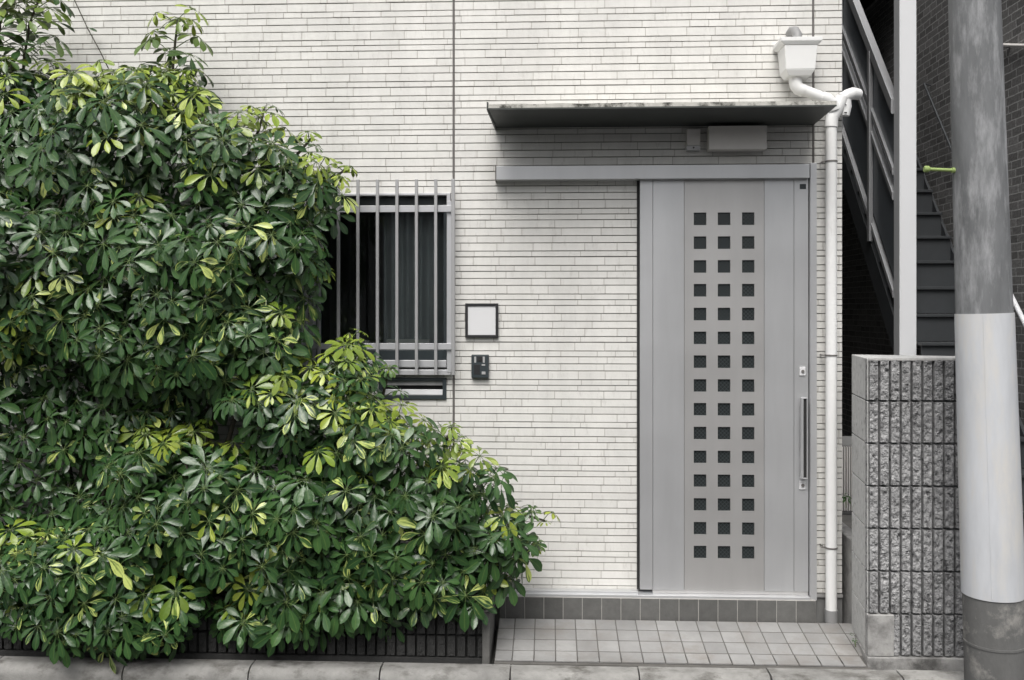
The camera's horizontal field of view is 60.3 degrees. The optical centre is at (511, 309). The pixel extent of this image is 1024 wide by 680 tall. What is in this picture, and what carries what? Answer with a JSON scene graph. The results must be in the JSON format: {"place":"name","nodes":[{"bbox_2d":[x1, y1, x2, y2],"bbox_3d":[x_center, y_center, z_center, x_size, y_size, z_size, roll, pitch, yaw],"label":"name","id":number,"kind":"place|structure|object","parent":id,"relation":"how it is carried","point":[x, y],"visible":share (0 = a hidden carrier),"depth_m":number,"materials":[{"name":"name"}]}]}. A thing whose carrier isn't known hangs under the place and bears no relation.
{"place":"outdoors","nodes":[
{"label":"outdoors","id":0,"kind":"place"},
{"bbox_2d":[491,515,851,663],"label":"ground","id":1,"kind":"structure","parent":0,"point":[847,520],"depth_m":6.67,"materials":[{"name":"concrete"}]},
{"bbox_2d":[0,589,494,663],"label":"planter wall","id":2,"kind":"structure","parent":1,"relation":"on","point":[438,640],"depth_m":4.25,"materials":[{"name":"metal"}]},
{"bbox_2d":[0,0,358,606],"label":"schefflera shrub","id":3,"kind":"object","parent":2,"relation":"in","point":[202,304],"visible":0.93,"depth_m":4.20,"materials":[{"name":"green plant"}]},
{"bbox_2d":[0,328,559,672],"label":"schefflera shrub","id":4,"kind":"object","parent":2,"relation":"in","point":[77,587],"visible":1,"depth_m":4.11,"materials":[{"name":"green plant"}]},
{"bbox_2d":[0,0,842,630],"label":"house","id":5,"kind":"structure","parent":1,"relation":"on","point":[642,406],"depth_m":4.67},
{"bbox_2d":[74,0,108,68],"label":"vine twig","id":6,"kind":"object","parent":5,"relation":"attached to","point":[93,29],"visible":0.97,"depth_m":4.74,"materials":[{"name":"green plant"}]},
{"bbox_2d":[299,179,454,374],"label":"window","id":7,"kind":"structure","parent":5,"relation":"in","point":[393,268],"depth_m":4.90,"materials":[{"name":"metal"}]},
{"bbox_2d":[471,355,488,377],"bbox_3d":[-0.169,0.304,4.683,0.092,0.124,0.032,0,0,2],"label":"intercom","id":8,"kind":"object","parent":5,"relation":"attached to","point":[479,366],"visible":1,"depth_m":4.67,"materials":[{"name":"grey plastic"}]},
{"bbox_2d":[465,303,497,337],"bbox_3d":[-0.161,0.061,4.690,0.176,0.182,0.018,0,0,2],"label":"wall sign","id":9,"kind":"object","parent":5,"relation":"attached to","point":[481,320],"visible":1,"depth_m":4.69,"materials":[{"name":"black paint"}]},
{"bbox_2d":[686,129,699,150],"bbox_3d":[0.951,-0.888,4.625,0.072,0.112,0.054,0,0,2],"label":"sensor box","id":10,"kind":"object","parent":5,"relation":"attached to","point":[692,139],"visible":1,"depth_m":4.61,"materials":[{"name":"grey plastic"}]},
{"bbox_2d":[640,179,807,594],"bbox_3d":[1.109,0.404,4.606,0.873,2.177,0.078,0,0,2],"label":"door","id":11,"kind":"structure","parent":5,"relation":"in","point":[724,263],"depth_m":4.62,"materials":[{"name":"silver metal"}]},
{"bbox_2d":[707,126,766,151],"bbox_3d":[1.170,-0.888,4.598,0.296,0.121,0.088,0,0,2],"label":"wall lamp","id":12,"kind":"object","parent":5,"relation":"attached to","point":[733,138],"visible":1,"depth_m":4.56,"materials":[{"name":"grey plastic"}]},
{"bbox_2d":[773,26,862,623],"bbox_3d":[1.589,0.075,4.540,0.443,3.090,0.170,0,0,2],"label":"drainpipe","id":13,"kind":"object","parent":5,"relation":"attached to","point":[795,50],"visible":0.9,"depth_m":4.53,"materials":[{"name":"white plastic"}]},
{"bbox_2d":[842,493,851,503],"bbox_3d":[1.776,1.021,4.702,0.064,0.072,0.120,0,0,-12],"label":"weed","id":14,"kind":"object","parent":5,"relation":"attached to","point":[844,498],"visible":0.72,"depth_m":4.67,"materials":[{"name":"green plant"}]},
{"bbox_2d":[0,656,963,679],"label":"kerb","id":15,"kind":"structure","parent":1,"relation":"on","point":[30,668],"depth_m":4.12,"materials":[{"name":"concrete"}]},
{"bbox_2d":[494,618,869,669],"bbox_3d":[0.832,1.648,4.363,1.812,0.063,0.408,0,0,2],"label":"porch","id":16,"kind":"object","parent":1,"relation":"on","point":[819,643],"visible":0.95,"depth_m":4.35,"materials":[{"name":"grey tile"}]},
{"bbox_2d":[842,522,852,622],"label":"alley curb","id":17,"kind":"structure","parent":1,"relation":"on","point":[847,550],"depth_m":4.64,"materials":[{"name":"grey concrete"}]},
{"bbox_2d":[842,436,852,514],"bbox_3d":[1.985,0.990,5.263,0.310,0.419,0.315,0,0,2],"label":"finned outdoor unit","id":18,"kind":"object","parent":1,"relation":"on","point":[846,469],"visible":0.16,"depth_m":5.12,"materials":[{"name":"grey plastic"}]},
{"bbox_2d":[852,354,963,670],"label":"block wall","id":19,"kind":"structure","parent":1,"relation":"on","point":[907,614],"depth_m":4.13,"materials":[{"name":"concrete"}]},
{"bbox_2d":[842,0,1023,530],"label":"metal staircase","id":20,"kind":"structure","parent":1,"relation":"on","point":[904,238],"depth_m":6.56,"materials":[{"name":"metal"}]},
{"bbox_2d":[842,0,1023,468],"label":"neighbour building","id":21,"kind":"structure","parent":1,"relation":"on","point":[864,331],"depth_m":7.25,"materials":[{"name":"brick"}]},
{"bbox_2d":[923,83,950,149],"bbox_3d":[3.399,-1.030,6.615,0.070,1.677,1.323,0,0,2],"label":"wall handrail","id":22,"kind":"object","parent":21,"relation":"attached to","point":[937,115],"depth_m":7.02,"materials":[{"name":"metal"}]},
{"bbox_2d":[1003,42,1023,47],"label":"wall conduit","id":23,"kind":"object","parent":21,"relation":"attached to","point":[1008,44],"depth_m":5.94,"materials":[{"name":"grey plastic"}]},
{"bbox_2d":[1013,294,1023,326],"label":"entry handrail","id":24,"kind":"object","parent":21,"relation":"attached to","point":[1019,312],"visible":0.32,"depth_m":5.79,"materials":[{"name":"white metal"}]},
{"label":"road","id":25,"kind":"structure","parent":0,"visible":0},
{"bbox_2d":[923,0,1023,679],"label":"utility pole","id":26,"kind":"object","parent":25,"relation":"on","point":[991,533],"visible":1,"depth_m":3.72,"materials":[{"name":"concrete"}]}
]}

